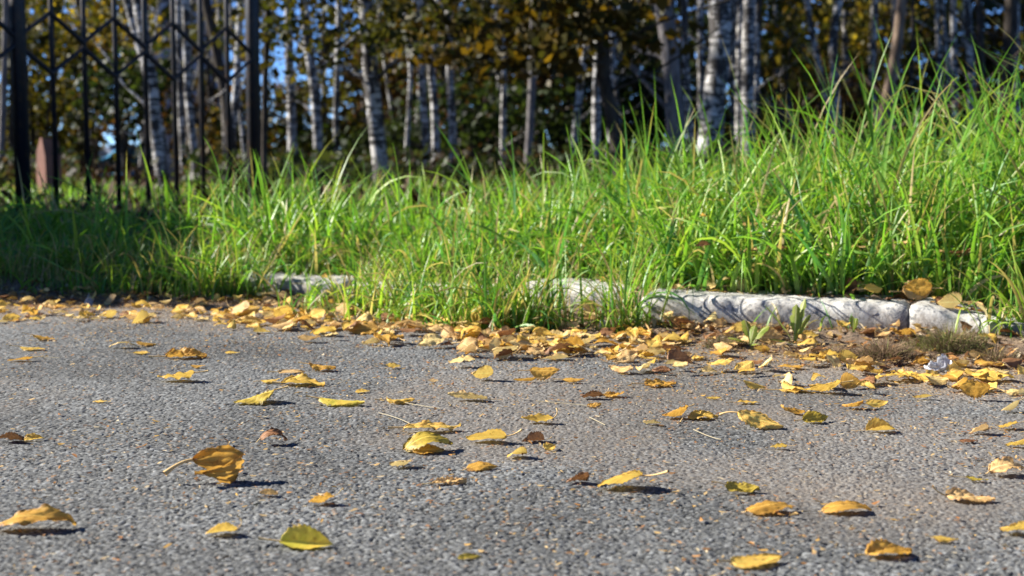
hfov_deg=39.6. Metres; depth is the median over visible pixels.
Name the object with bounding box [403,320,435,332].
fallen leaf
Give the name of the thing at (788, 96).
birch tree
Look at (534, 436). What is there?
fallen leaf
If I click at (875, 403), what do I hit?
fallen leaf
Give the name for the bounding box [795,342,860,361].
moss clump
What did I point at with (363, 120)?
birch tree
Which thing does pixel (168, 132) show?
bush
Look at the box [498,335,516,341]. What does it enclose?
fallen leaf
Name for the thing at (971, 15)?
tree
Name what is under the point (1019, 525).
fallen leaf
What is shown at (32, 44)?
tree
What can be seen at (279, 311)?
fallen leaf
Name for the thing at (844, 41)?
birch tree
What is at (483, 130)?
bush
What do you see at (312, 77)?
birch tree
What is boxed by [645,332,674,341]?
fallen leaf
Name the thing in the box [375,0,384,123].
tree
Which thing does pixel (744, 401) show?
fallen leaf
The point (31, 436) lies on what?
fallen leaf
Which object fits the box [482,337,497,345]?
fallen leaf
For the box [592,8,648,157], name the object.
birch tree
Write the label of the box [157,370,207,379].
fallen leaf
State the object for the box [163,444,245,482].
fallen leaf
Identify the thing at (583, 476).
fallen leaf
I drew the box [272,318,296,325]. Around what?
fallen leaf
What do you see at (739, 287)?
fallen leaf
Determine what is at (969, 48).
birch tree
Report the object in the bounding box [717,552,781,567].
fallen leaf
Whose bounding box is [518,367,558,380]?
fallen leaf
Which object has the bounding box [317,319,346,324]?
fallen leaf
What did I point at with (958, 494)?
fallen leaf
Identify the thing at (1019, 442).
fallen leaf
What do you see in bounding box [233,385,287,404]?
fallen leaf
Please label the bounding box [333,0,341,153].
birch tree
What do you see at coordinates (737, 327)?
fallen leaf
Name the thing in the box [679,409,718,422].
fallen leaf
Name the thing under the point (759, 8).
birch tree
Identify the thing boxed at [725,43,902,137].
bush
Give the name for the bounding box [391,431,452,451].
fallen leaf
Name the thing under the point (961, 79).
bush
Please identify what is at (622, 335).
fallen leaf
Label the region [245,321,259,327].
fallen leaf
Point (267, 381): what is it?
fallen leaf
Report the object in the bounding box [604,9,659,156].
tree
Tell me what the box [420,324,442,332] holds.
fallen leaf
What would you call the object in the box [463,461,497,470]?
fallen leaf
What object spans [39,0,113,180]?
tree
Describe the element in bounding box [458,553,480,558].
fallen leaf
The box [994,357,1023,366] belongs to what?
fallen leaf
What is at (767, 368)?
dry stalk
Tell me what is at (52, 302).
fallen leaf
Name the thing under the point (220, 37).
birch tree
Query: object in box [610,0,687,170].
birch tree
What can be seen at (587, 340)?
fallen leaf
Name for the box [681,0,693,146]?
birch tree
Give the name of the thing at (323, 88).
birch tree
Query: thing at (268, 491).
fallen leaf
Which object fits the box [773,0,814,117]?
birch tree
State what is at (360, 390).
fallen leaf
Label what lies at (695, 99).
birch tree
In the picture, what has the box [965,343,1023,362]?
moss clump
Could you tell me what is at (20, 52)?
iron fence
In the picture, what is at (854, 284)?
fallen leaf
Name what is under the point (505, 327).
fallen leaf
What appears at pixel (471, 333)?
fallen leaf
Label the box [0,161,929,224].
forest litter
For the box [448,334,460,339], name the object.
fallen leaf
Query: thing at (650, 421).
fallen leaf
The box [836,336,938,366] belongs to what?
moss clump
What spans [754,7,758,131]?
birch tree
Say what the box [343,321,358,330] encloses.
fallen leaf
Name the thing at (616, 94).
birch tree
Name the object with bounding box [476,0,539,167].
birch tree
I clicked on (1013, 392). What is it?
fallen leaf
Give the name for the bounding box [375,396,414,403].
fallen leaf
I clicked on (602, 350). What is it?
fallen leaf
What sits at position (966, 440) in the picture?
fallen leaf
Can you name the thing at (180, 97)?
birch tree
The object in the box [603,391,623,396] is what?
fallen leaf
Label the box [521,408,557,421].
fallen leaf
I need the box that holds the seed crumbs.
[0,289,1023,575]
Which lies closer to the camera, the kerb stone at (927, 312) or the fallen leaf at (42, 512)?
the fallen leaf at (42, 512)
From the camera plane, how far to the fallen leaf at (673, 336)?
2.30 m
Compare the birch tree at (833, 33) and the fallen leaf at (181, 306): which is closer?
the fallen leaf at (181, 306)
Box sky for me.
[0,0,1021,148]
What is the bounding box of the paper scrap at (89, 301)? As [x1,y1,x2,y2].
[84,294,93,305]
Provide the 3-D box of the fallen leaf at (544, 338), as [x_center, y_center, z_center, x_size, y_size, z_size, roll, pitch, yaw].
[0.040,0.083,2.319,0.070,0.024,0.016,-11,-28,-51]
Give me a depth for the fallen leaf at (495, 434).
1.54 m
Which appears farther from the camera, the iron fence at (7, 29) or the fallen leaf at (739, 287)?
the iron fence at (7, 29)
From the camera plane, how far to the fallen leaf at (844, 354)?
2.10 m
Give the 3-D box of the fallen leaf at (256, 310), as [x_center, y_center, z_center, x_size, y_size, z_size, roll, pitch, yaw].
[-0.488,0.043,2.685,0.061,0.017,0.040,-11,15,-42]
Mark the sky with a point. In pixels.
(280, 67)
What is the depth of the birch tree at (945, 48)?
19.51 m
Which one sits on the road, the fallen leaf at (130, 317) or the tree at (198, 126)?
the fallen leaf at (130, 317)
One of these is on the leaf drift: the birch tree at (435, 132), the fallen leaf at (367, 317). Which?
the fallen leaf at (367, 317)
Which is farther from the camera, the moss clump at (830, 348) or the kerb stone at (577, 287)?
the kerb stone at (577, 287)
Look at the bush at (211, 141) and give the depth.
22.90 m
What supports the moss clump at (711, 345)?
on the road
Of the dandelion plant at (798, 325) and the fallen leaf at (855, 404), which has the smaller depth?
the fallen leaf at (855, 404)
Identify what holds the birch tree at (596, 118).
on the ground at (1004, 339)
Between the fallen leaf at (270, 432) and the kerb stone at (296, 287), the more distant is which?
the kerb stone at (296, 287)
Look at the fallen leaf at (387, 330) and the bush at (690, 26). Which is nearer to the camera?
the fallen leaf at (387, 330)
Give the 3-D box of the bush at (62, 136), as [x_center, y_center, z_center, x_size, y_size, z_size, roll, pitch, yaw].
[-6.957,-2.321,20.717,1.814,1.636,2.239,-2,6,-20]
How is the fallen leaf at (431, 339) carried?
on the road
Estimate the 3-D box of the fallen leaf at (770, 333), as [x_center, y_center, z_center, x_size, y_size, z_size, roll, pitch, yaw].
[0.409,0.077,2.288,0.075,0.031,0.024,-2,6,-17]
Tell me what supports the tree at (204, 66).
on the ground at (1004, 339)
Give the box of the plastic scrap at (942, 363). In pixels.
[924,354,951,371]
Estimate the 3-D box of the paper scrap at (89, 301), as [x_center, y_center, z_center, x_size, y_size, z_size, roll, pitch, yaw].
[-0.852,0.026,2.863,0.020,0.030,0.035,0,6,0]
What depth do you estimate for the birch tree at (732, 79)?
19.05 m
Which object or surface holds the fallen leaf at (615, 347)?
on the road
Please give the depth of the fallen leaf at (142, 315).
2.58 m
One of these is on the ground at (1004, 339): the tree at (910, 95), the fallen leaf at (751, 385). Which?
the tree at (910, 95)
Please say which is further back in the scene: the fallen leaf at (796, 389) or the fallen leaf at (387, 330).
the fallen leaf at (387, 330)
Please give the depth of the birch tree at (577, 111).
11.88 m
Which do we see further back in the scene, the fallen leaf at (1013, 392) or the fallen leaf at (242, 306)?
the fallen leaf at (242, 306)
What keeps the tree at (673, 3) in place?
on the ground at (1004, 339)
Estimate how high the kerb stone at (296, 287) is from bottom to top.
0.106 m
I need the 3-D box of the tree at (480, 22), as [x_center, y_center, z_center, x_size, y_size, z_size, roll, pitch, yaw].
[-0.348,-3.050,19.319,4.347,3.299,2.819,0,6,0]
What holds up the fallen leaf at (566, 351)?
on the road
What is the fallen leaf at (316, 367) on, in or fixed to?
on the road
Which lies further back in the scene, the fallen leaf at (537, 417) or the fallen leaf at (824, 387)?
the fallen leaf at (824, 387)
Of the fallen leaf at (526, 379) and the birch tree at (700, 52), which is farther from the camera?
the birch tree at (700, 52)
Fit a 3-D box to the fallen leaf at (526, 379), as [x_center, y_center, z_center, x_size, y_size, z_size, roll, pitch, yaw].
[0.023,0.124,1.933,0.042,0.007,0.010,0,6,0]
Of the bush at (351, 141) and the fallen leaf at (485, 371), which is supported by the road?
the fallen leaf at (485, 371)
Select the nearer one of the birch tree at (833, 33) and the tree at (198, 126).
the birch tree at (833, 33)
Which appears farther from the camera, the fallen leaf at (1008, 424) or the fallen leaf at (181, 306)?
the fallen leaf at (181, 306)
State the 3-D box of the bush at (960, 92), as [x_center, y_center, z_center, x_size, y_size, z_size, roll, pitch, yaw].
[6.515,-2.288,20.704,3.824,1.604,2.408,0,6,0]
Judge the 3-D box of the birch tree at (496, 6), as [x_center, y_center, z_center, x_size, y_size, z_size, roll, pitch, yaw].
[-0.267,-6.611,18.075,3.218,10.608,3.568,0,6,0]
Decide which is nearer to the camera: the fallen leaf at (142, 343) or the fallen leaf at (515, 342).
the fallen leaf at (515, 342)
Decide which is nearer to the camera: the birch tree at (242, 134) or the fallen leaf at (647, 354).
the fallen leaf at (647, 354)
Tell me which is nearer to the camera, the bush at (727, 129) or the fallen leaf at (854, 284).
the fallen leaf at (854, 284)
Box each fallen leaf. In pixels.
[0,300,10,307]
[0,431,27,439]
[0,503,76,525]
[2,313,19,320]
[7,356,43,360]
[9,345,44,350]
[22,304,34,311]
[22,332,54,340]
[23,433,43,440]
[29,304,42,314]
[34,315,45,319]
[37,300,56,304]
[45,302,59,310]
[69,315,87,318]
[71,307,83,311]
[78,311,89,317]
[103,309,120,317]
[109,341,138,346]
[121,310,137,314]
[123,314,136,319]
[126,351,149,353]
[127,302,141,307]
[128,340,156,345]
[132,309,155,323]
[149,347,206,358]
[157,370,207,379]
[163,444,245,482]
[170,303,194,312]
[171,313,185,318]
[183,311,202,317]
[188,306,206,311]
[190,365,204,367]
[193,314,219,319]
[205,515,241,534]
[222,313,237,318]
[225,319,236,328]
[226,315,261,322]
[230,300,258,315]
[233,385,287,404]
[234,312,247,315]
[243,304,262,313]
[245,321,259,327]
[253,378,279,382]
[257,427,287,441]
[258,523,332,548]
[259,488,277,494]
[267,369,304,372]
[270,313,297,329]
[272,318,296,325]
[272,372,324,385]
[273,305,292,317]
[285,311,295,317]
[293,315,309,323]
[298,362,335,370]
[306,395,364,405]
[308,489,341,502]
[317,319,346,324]
[335,303,346,314]
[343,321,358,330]
[348,320,387,334]
[355,389,369,392]
[356,311,372,321]
[361,337,383,343]
[373,333,390,346]
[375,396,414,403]
[377,327,394,332]
[380,363,399,367]
[388,420,460,430]
[389,328,427,332]
[389,333,405,340]
[389,460,410,466]
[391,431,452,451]
[393,319,415,327]
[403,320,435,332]
[404,325,421,328]
[407,443,443,453]
[417,334,452,345]
[419,314,450,319]
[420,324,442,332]
[422,476,466,484]
[425,317,448,326]
[438,324,454,337]
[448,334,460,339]
[448,390,500,399]
[452,337,478,351]
[454,320,483,329]
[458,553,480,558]
[459,325,481,333]
[460,325,476,337]
[463,331,497,337]
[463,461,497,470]
[466,429,522,439]
[469,305,490,321]
[472,365,492,378]
[477,332,486,345]
[478,345,517,358]
[480,338,503,351]
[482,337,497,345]
[485,328,499,334]
[493,346,521,358]
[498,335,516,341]
[500,325,516,333]
[504,339,533,348]
[507,446,527,457]
[513,377,543,380]
[517,335,538,350]
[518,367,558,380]
[519,343,538,347]
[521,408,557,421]
[522,431,551,441]
[525,346,552,355]
[531,332,546,340]
[540,353,579,358]
[543,342,581,354]
[543,443,556,450]
[553,341,582,353]
[553,377,583,382]
[557,335,584,345]
[566,471,593,482]
[574,300,597,311]
[580,332,603,336]
[580,388,609,397]
[582,335,595,343]
[585,337,625,350]
[587,402,600,407]
[593,348,611,353]
[597,470,669,487]
[603,353,616,359]
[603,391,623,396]
[604,343,626,351]
[604,347,618,354]
[613,332,626,339]
[631,378,675,386]
[638,350,664,356]
[643,347,667,355]
[643,419,660,423]
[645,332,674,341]
[651,334,662,340]
[658,348,690,367]
[662,331,680,341]
[662,404,694,416]
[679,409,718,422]
[712,481,759,492]
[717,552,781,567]
[719,409,783,428]
[721,500,792,514]
[723,277,744,291]
[726,399,758,403]
[730,321,742,331]
[731,376,764,388]
[745,325,785,344]
[754,345,776,352]
[762,387,817,392]
[771,443,794,447]
[780,404,806,413]
[794,411,827,422]
[803,330,817,336]
[807,283,824,293]
[810,379,852,391]
[818,500,871,512]
[838,277,866,291]
[839,349,857,362]
[839,372,859,388]
[842,398,871,406]
[851,417,896,430]
[855,538,911,556]
[857,283,881,292]
[860,399,887,407]
[889,280,932,300]
[904,278,942,296]
[912,394,941,397]
[925,535,957,542]
[932,485,994,501]
[937,292,971,307]
[948,475,988,480]
[951,439,977,442]
[958,379,1004,398]
[970,423,991,432]
[979,456,1023,473]
[983,367,1008,372]
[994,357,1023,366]
[997,389,1018,395]
[998,421,1023,427]
[1000,521,1023,531]
[1001,398,1023,410]
[1005,439,1023,445]
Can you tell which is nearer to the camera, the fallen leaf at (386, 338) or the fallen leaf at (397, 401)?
the fallen leaf at (397, 401)
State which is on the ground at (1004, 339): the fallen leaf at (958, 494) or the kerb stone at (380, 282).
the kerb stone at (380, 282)
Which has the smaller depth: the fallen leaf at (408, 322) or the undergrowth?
the fallen leaf at (408, 322)
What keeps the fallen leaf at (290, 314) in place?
on the road
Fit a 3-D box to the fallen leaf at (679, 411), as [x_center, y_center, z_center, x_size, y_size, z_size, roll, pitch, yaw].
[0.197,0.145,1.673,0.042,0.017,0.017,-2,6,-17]
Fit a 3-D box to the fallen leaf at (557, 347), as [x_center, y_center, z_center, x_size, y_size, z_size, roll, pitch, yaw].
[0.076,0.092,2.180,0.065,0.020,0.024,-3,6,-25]
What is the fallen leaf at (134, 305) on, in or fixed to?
on the road
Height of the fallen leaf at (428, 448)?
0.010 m
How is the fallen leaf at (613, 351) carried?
on the road
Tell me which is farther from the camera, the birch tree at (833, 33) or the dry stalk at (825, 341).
the birch tree at (833, 33)
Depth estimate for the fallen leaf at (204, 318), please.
2.62 m
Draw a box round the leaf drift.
[0,213,1023,394]
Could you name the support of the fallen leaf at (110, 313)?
on the road
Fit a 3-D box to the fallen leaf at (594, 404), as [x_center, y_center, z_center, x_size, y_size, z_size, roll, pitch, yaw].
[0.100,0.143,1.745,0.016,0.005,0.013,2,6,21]
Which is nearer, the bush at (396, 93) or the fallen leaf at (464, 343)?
the fallen leaf at (464, 343)
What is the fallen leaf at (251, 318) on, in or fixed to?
on the road
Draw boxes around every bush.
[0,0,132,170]
[5,74,99,163]
[64,39,171,176]
[135,75,220,159]
[170,102,277,162]
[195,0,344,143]
[196,67,391,161]
[261,0,444,117]
[277,118,477,165]
[331,1,468,165]
[341,66,636,170]
[404,37,681,162]
[544,4,734,155]
[574,0,732,154]
[659,87,857,153]
[723,69,967,153]
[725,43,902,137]
[754,0,822,157]
[770,0,941,133]
[815,0,1023,114]
[817,78,996,154]
[828,77,1023,137]
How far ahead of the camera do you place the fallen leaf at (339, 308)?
2.64 m
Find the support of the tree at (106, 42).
on the ground at (1004, 339)
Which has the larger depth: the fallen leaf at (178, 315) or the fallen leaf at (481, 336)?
the fallen leaf at (178, 315)
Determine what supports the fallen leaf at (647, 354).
on the road
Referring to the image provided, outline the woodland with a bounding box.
[0,0,1023,180]
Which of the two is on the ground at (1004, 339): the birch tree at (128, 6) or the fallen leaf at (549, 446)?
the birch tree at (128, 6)
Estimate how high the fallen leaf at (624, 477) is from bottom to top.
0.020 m
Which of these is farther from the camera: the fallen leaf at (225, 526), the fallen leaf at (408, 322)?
the fallen leaf at (408, 322)
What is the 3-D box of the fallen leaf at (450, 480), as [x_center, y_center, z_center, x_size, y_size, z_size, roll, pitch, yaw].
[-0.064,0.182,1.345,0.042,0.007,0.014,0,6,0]
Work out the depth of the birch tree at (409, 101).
15.68 m
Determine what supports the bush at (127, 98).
on the ground at (1004, 339)
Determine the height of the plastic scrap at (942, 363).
0.027 m
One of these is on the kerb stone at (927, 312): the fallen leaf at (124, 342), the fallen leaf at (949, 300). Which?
the fallen leaf at (949, 300)
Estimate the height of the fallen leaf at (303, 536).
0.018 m
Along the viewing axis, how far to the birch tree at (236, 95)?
14.82 m
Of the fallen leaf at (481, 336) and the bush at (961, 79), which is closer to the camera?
the fallen leaf at (481, 336)
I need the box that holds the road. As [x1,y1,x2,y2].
[0,303,1023,575]
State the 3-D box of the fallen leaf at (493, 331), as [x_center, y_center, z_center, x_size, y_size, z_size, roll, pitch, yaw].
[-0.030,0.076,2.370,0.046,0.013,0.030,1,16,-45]
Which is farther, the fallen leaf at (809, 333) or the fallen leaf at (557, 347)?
the fallen leaf at (809, 333)
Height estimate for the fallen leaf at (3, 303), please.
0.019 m
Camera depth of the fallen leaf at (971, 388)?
1.80 m
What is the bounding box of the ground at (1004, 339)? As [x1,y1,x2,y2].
[0,155,1023,371]
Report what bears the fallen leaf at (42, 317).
on the road
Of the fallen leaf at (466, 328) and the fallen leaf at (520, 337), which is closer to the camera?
the fallen leaf at (520, 337)
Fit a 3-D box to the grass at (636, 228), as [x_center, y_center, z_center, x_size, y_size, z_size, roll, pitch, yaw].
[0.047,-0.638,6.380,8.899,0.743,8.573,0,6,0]
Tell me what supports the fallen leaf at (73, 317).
on the road
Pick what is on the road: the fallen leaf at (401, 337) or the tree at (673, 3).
the fallen leaf at (401, 337)
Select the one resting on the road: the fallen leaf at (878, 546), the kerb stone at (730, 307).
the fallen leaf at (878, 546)
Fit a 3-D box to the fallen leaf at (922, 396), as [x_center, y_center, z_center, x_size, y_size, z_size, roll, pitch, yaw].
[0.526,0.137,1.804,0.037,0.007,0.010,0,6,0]
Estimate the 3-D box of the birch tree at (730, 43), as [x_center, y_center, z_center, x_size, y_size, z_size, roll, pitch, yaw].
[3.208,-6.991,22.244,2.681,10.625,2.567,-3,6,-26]
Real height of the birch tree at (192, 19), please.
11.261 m
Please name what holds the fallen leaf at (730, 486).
on the road
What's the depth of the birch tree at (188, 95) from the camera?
12.38 m
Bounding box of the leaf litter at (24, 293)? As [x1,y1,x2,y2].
[0,266,1023,369]
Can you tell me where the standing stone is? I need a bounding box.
[36,137,62,193]
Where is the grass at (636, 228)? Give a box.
[0,16,1023,338]
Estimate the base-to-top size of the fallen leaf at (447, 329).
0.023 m
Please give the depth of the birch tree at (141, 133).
31.66 m
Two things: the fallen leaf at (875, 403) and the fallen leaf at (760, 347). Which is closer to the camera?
the fallen leaf at (875, 403)
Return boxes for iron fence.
[0,20,15,58]
[9,0,261,216]
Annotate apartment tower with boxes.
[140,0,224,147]
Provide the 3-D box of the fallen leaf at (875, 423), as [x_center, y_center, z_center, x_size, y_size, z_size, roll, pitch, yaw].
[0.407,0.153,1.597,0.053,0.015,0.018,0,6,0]
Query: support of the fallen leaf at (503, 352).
on the road
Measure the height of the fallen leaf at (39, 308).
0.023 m
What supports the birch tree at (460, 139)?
on the ground at (1004, 339)
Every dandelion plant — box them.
[728,320,768,345]
[765,299,810,343]
[842,316,857,331]
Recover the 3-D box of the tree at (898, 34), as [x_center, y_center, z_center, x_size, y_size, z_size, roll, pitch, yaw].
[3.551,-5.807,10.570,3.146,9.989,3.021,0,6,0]
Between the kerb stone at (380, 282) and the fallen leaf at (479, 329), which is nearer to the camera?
the fallen leaf at (479, 329)
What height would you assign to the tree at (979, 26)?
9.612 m
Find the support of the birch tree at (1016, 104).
on the ground at (1004, 339)
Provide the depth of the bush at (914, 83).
19.04 m
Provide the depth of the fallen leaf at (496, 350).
2.14 m
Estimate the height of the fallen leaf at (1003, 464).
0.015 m
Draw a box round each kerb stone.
[218,272,366,298]
[352,280,513,305]
[521,277,630,313]
[641,288,909,330]
[908,297,1023,336]
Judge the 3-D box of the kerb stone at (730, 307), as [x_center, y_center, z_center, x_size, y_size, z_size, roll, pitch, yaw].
[0.462,0.072,2.493,0.457,0.126,0.153,2,6,18]
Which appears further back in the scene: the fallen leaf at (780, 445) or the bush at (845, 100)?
the bush at (845, 100)
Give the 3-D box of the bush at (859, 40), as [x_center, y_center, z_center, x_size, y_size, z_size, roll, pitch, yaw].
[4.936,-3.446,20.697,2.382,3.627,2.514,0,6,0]
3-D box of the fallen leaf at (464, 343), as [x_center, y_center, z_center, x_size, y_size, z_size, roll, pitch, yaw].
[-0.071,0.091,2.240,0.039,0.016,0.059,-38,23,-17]
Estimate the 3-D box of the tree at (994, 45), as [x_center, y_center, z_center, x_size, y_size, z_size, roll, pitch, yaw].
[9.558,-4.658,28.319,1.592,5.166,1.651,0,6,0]
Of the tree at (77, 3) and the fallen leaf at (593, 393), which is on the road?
the fallen leaf at (593, 393)
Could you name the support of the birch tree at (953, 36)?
on the ground at (1004, 339)
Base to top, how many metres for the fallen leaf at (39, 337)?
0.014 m
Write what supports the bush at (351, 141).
on the ground at (1004, 339)
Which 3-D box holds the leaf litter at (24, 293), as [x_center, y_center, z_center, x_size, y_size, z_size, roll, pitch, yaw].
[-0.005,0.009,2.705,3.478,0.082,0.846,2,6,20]
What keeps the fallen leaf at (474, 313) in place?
on the road
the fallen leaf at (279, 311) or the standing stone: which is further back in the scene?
the standing stone
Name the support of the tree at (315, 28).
on the ground at (1004, 339)
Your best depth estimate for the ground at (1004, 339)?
2.41 m
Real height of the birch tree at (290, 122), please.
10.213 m
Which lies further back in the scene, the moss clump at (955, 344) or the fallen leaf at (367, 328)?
the fallen leaf at (367, 328)
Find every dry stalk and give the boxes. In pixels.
[537,401,588,405]
[741,361,799,373]
[789,335,857,347]
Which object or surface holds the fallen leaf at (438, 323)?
on the road
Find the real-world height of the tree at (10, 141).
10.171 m
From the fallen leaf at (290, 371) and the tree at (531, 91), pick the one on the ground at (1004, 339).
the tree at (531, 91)
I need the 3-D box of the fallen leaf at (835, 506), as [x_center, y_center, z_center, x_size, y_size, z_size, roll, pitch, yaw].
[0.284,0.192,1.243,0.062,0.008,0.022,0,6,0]
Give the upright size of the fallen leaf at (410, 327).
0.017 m
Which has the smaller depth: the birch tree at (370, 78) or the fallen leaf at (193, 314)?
the fallen leaf at (193, 314)
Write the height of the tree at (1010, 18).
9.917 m
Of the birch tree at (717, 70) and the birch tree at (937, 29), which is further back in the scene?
the birch tree at (937, 29)
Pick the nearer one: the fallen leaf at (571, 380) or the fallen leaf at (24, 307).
the fallen leaf at (571, 380)
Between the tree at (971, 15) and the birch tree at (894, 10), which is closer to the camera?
the birch tree at (894, 10)
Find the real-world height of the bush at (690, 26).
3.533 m
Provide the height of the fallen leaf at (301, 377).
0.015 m
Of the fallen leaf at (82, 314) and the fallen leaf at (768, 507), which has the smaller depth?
the fallen leaf at (768, 507)
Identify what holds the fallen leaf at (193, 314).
on the road
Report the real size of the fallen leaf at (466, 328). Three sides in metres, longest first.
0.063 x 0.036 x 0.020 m
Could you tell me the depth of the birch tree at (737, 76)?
12.88 m
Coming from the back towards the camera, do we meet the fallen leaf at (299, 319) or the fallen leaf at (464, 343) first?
the fallen leaf at (299, 319)
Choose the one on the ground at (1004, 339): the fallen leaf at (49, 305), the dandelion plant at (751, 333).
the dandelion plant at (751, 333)
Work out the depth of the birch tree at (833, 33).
13.78 m
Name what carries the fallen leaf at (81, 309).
on the road
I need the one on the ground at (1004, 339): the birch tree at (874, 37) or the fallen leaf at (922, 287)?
the birch tree at (874, 37)
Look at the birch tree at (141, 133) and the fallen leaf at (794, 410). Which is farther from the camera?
the birch tree at (141, 133)
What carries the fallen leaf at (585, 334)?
on the road
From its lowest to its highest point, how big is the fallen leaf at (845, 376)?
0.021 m
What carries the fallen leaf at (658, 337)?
on the road
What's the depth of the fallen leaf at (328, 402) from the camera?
1.75 m
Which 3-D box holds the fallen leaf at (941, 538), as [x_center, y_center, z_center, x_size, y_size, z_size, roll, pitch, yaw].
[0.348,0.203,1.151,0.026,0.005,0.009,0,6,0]
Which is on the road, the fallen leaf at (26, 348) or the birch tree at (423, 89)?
the fallen leaf at (26, 348)
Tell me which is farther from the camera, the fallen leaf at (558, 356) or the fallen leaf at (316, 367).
the fallen leaf at (558, 356)
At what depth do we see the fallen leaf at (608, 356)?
2.14 m
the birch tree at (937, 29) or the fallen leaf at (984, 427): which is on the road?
the fallen leaf at (984, 427)
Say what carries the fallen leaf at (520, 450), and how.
on the road
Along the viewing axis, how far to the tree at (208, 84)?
25.10 m
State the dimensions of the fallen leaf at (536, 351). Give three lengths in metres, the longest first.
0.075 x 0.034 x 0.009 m
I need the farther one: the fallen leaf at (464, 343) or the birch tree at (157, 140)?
the birch tree at (157, 140)
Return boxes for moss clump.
[699,332,753,349]
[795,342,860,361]
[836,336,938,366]
[894,320,999,356]
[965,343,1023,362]
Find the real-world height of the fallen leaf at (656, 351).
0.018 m
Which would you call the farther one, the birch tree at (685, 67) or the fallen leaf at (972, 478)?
the birch tree at (685, 67)
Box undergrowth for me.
[0,128,1020,190]
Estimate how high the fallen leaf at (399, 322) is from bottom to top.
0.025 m
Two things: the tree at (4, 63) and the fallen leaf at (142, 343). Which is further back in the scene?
the tree at (4, 63)
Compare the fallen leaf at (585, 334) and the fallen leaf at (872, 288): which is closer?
the fallen leaf at (585, 334)
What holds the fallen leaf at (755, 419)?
on the road
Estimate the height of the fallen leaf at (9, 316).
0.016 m
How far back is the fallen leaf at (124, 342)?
2.26 m
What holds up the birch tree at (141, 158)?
on the ground at (1004, 339)
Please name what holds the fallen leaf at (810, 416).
on the road
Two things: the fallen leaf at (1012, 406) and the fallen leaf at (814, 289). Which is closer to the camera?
the fallen leaf at (1012, 406)
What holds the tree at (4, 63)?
on the ground at (1004, 339)
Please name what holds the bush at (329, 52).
on the ground at (1004, 339)
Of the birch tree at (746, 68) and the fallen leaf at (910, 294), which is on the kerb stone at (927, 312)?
the fallen leaf at (910, 294)
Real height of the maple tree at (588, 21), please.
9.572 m
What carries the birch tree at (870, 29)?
on the ground at (1004, 339)
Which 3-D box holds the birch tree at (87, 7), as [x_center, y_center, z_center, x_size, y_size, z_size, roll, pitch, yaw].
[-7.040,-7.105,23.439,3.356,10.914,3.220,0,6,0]
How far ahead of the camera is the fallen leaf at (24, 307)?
2.72 m
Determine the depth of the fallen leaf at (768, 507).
1.24 m
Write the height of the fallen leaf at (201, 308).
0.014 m
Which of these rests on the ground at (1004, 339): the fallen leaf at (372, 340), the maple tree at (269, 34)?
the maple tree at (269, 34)
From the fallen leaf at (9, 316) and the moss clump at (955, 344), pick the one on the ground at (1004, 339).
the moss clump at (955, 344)
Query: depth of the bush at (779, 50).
17.90 m
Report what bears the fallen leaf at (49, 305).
on the road
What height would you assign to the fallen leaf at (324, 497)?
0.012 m
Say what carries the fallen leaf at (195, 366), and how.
on the road
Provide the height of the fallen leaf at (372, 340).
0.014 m
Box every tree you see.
[0,0,8,173]
[0,2,13,167]
[26,0,164,178]
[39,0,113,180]
[70,0,170,187]
[86,0,92,144]
[95,0,173,182]
[105,0,125,167]
[121,0,182,180]
[141,4,168,178]
[146,0,244,174]
[168,0,204,136]
[175,0,210,180]
[176,0,244,177]
[178,0,194,164]
[187,0,492,186]
[195,22,216,144]
[196,0,200,155]
[196,0,296,179]
[204,3,280,166]
[210,1,216,159]
[214,0,282,154]
[231,0,328,142]
[237,0,381,178]
[259,0,455,190]
[321,0,328,147]
[324,0,636,159]
[326,0,372,133]
[331,0,750,178]
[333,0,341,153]
[340,3,397,148]
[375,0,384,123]
[403,3,412,165]
[413,0,419,125]
[413,0,538,177]
[416,0,474,179]
[427,0,463,162]
[445,11,456,172]
[456,5,462,150]
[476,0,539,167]
[478,0,501,150]
[538,0,654,169]
[568,35,634,172]
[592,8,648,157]
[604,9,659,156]
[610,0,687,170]
[614,6,652,136]
[616,66,724,145]
[671,0,674,11]
[675,0,755,159]
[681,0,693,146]
[694,0,732,101]
[695,0,730,169]
[696,0,708,139]
[729,0,761,154]
[729,0,799,150]
[730,0,736,139]
[754,0,842,144]
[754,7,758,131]
[762,0,831,133]
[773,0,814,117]
[781,3,795,142]
[794,0,878,127]
[816,0,873,124]
[832,0,1021,151]
[841,0,851,76]
[842,0,857,123]
[879,0,962,148]
[889,0,975,141]
[891,0,900,80]
[892,0,926,140]
[907,0,963,127]
[911,0,962,154]
[913,0,945,150]
[929,0,1019,134]
[939,0,1023,156]
[949,0,1023,143]
[970,0,1002,47]
[975,0,1022,138]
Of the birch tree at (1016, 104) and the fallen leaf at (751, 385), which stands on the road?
the fallen leaf at (751, 385)
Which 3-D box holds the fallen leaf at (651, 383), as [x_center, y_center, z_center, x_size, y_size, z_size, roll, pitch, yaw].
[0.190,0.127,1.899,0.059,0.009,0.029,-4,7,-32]
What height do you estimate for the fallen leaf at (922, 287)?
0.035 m
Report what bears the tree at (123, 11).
on the ground at (1004, 339)
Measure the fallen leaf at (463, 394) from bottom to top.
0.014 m
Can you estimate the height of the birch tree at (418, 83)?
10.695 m
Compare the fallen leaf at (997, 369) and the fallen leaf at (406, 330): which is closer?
the fallen leaf at (997, 369)

